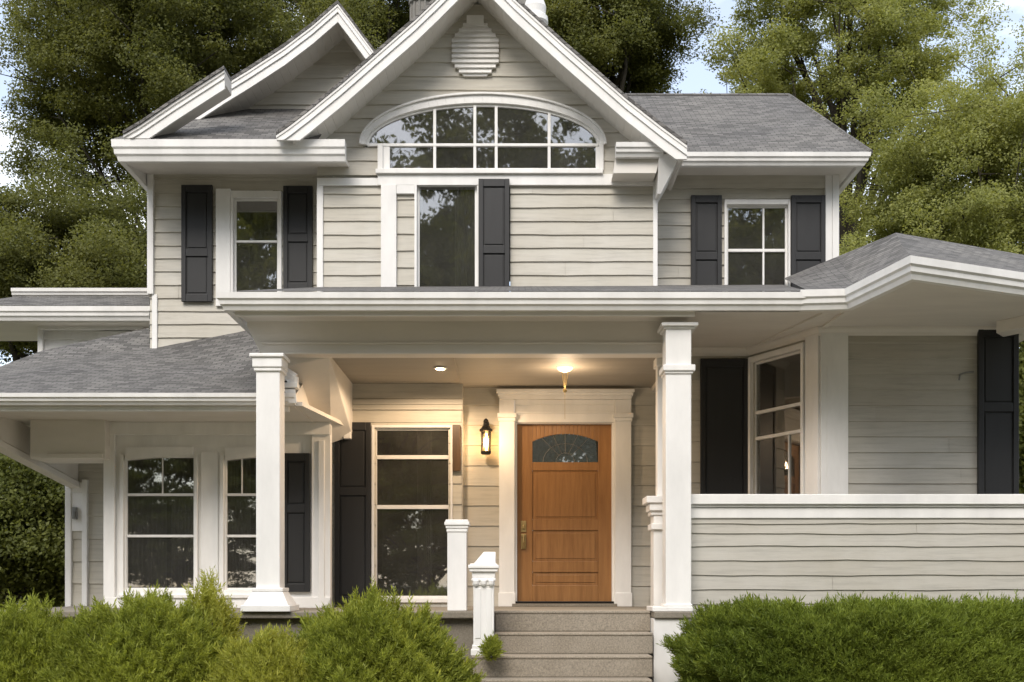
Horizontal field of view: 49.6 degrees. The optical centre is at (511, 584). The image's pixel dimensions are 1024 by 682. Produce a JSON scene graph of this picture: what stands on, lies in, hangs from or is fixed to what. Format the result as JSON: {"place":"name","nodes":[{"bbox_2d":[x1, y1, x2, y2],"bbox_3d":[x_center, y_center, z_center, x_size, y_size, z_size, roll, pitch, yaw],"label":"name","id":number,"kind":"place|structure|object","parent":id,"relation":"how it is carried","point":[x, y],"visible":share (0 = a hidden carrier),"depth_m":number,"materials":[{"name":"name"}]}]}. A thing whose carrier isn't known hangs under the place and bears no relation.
{"place":"outdoors","nodes":[
{"label":"outdoors","id":0,"kind":"place"},
{"bbox_2d":[0,0,1023,572],"label":"sky","id":1,"kind":"structure","parent":0,"point":[697,74],"materials":[{"name":"white"}]},
{"bbox_2d":[472,609,652,681],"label":"front steps","id":2,"kind":"structure","parent":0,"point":[577,645],"depth_m":10.50,"materials":[{"name":"grey concrete"}]},
{"bbox_2d":[468,552,498,655],"bbox_3d":[-0.262,0.179,10.330,0.284,0.960,0.284,0,0,0],"label":"newel post","id":3,"kind":"object","parent":2,"relation":"on","point":[483,568],"visible":0.93,"depth_m":10.23,"materials":[{"name":"white paint"}]},
{"bbox_2d":[477,632,506,661],"bbox_3d":[-0.182,0.559,10.063,0.283,0.313,0.338,0,0,0],"label":"shrub","id":4,"kind":"object","parent":2,"relation":"on","point":[490,647],"visible":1,"depth_m":9.99,"materials":[{"name":"green plant"}]},
{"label":"flower bed","id":5,"kind":"structure","parent":0,"visible":0},
{"bbox_2d":[0,588,92,681],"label":"shrub","id":6,"kind":"object","parent":5,"relation":"on","point":[31,634],"visible":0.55,"depth_m":9.30,"materials":[{"name":"green plant"}]},
{"bbox_2d":[35,579,229,681],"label":"shrub","id":7,"kind":"object","parent":5,"relation":"on","point":[152,636],"visible":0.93,"depth_m":9.12,"materials":[{"name":"green plant"}]},
{"bbox_2d":[178,566,247,645],"bbox_3d":[-2.695,0.495,9.950,0.836,1.346,0.724,0,0,0],"label":"shrub","id":8,"kind":"object","parent":5,"relation":"on","point":[219,611],"visible":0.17,"depth_m":9.90,"materials":[{"name":"green plant"}]},
{"bbox_2d":[196,619,316,681],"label":"shrub","id":9,"kind":"object","parent":5,"relation":"on","point":[269,654],"visible":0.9,"depth_m":9.03,"materials":[{"name":"green plant"}]},
{"bbox_2d":[288,575,487,681],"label":"shrub","id":10,"kind":"object","parent":5,"relation":"on","point":[372,637],"visible":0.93,"depth_m":9.08,"materials":[{"name":"green plant"}]},
{"bbox_2d":[655,589,1023,681],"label":"hedge","id":11,"kind":"object","parent":5,"relation":"on","point":[854,638],"visible":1,"depth_m":9.46,"materials":[{"name":"green plant"}]},
{"label":"ground","id":12,"kind":"structure","parent":0,"visible":0},
{"bbox_2d":[0,453,64,609],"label":"bush","id":13,"kind":"object","parent":12,"relation":"on","point":[32,530],"visible":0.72,"depth_m":16.16,"materials":[{"name":"green plant"}]},
{"bbox_2d":[0,125,146,606],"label":"leafy tree","id":14,"kind":"object","parent":12,"relation":"on","point":[83,240],"visible":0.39,"depth_m":16.99,"materials":[{"name":"green plant"}]},
{"bbox_2d":[0,0,384,226],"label":"leafy tree","id":15,"kind":"object","parent":12,"relation":"on","point":[153,55],"visible":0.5,"depth_m":19.25,"materials":[{"name":"green plant"}]},
{"bbox_2d":[265,0,409,49],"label":"leafy tree","id":16,"kind":"object","parent":12,"relation":"on","point":[393,19],"visible":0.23,"depth_m":23.25,"materials":[{"name":"green plant"}]},
{"bbox_2d":[0,0,1023,681],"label":"house","id":17,"kind":"structure","parent":12,"relation":"on","point":[500,210],"depth_m":12.60,"materials":[{"name":"wood"}]},
{"bbox_2d":[117,447,199,597],"bbox_3d":[-3.876,-0.678,12.562,0.891,1.658,0.875,0,0,0],"label":"window","id":18,"kind":"structure","parent":17,"relation":"in","point":[160,480],"depth_m":12.30,"materials":[{"name":"clear glass"}]},
{"bbox_2d":[219,447,255,597],"bbox_3d":[-2.839,-0.678,12.562,0.769,1.658,0.875,0,0,0],"label":"window","id":19,"kind":"structure","parent":17,"relation":"in","point":[240,461],"depth_m":12.31,"materials":[{"name":"white paint"}]},
{"bbox_2d":[231,191,281,291],"bbox_3d":[-3.105,-4.097,13.877,0.619,1.353,0.845,0,0,0],"label":"window","id":20,"kind":"structure","parent":17,"relation":"in","point":[256,216],"depth_m":14.00,"materials":[{"name":"glass"}]},
{"bbox_2d":[372,425,452,602],"bbox_3d":[-1.145,-0.807,13.127,0.929,2.035,0.845,0,0,0],"label":"window","id":21,"kind":"structure","parent":17,"relation":"in","point":[412,461],"depth_m":13.55,"materials":[{"name":"clear glass"}]},
{"bbox_2d":[433,367,446,369],"bbox_3d":[-0.761,-2.284,11.772,0.150,0.020,0.150,0,0,0],"label":"recessed light","id":22,"kind":"object","parent":17,"relation":"attached to","point":[440,368],"visible":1,"depth_m":11.75,"materials":[{"name":"white paint"}]},
{"bbox_2d":[417,185,477,291],"bbox_3d":[-0.752,-3.999,13.377,0.735,1.406,0.845,0,0,0],"label":"window","id":23,"kind":"structure","parent":17,"relation":"in","point":[447,216],"depth_m":13.50,"materials":[{"name":"glass"}]},
{"bbox_2d":[444,520,469,610],"bbox_3d":[-0.539,-0.186,10.950,0.244,0.892,0.244,0,0,0],"label":"newel post","id":24,"kind":"object","parent":17,"relation":"on","point":[457,531],"visible":1,"depth_m":10.86,"materials":[{"name":"white paint"}]},
{"bbox_2d":[359,92,606,197],"bbox_3d":[-0.340,-5.290,13.413,2.889,0.900,0.975,0,0,0],"label":"window","id":25,"kind":"structure","parent":17,"relation":"in","point":[444,131],"depth_m":13.16,"materials":[{"name":"glass"}]},
{"bbox_2d":[479,418,492,454],"bbox_3d":[-0.301,-1.709,12.884,0.156,0.416,0.239,0,0,0],"label":"wall lantern","id":26,"kind":"object","parent":17,"relation":"attached to","point":[485,430],"depth_m":12.82,"materials":[{"name":"black metal"}]},
{"bbox_2d":[517,425,610,600],"bbox_3d":[0.615,-0.828,13.033,1.110,2.105,0.103,0,0,0],"label":"door","id":27,"kind":"structure","parent":17,"relation":"in","point":[565,490],"depth_m":13.06,"materials":[{"name":"brown wood"}]},
{"bbox_2d":[556,365,572,392],"bbox_3d":[0.560,-2.025,11.750,0.180,0.550,0.180,0,0,0],"label":"pendant light","id":28,"kind":"object","parent":17,"relation":"hanging from","point":[564,368],"visible":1,"depth_m":11.71,"materials":[{"name":"beige"}]},
{"bbox_2d":[724,199,789,291],"bbox_3d":[2.978,-4.033,13.877,0.801,1.275,0.845,0,0,0],"label":"window","id":29,"kind":"structure","parent":17,"relation":"in","point":[756,231],"depth_m":14.08,"materials":[{"name":"glass"}]},
{"bbox_2d":[748,342,804,493],"bbox_3d":[2.913,-1.526,12.160,0.094,2.071,0.902,0,0,-27],"label":"window","id":30,"kind":"structure","parent":17,"relation":"in","point":[779,379],"depth_m":12.20,"materials":[{"name":"clear glass"}]},
{"bbox_2d":[544,0,724,92],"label":"leafy tree","id":31,"kind":"object","parent":12,"relation":"on","point":[611,39],"visible":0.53,"depth_m":21.95,"materials":[{"name":"green plant"}]},
{"bbox_2d":[699,0,1009,252],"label":"leafy tree","id":32,"kind":"object","parent":12,"relation":"on","point":[906,30],"visible":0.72,"depth_m":21.05,"materials":[{"name":"green plant"}]},
{"bbox_2d":[839,0,1023,261],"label":"leafy tree","id":33,"kind":"object","parent":12,"relation":"on","point":[979,138],"visible":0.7,"depth_m":18.54,"materials":[{"name":"green plant"}]},
{"bbox_2d":[1019,341,1023,493],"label":"bush","id":34,"kind":"object","parent":12,"relation":"on","point":[1021,417],"visible":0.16,"depth_m":14.88,"materials":[{"name":"green plant"}]}
]}

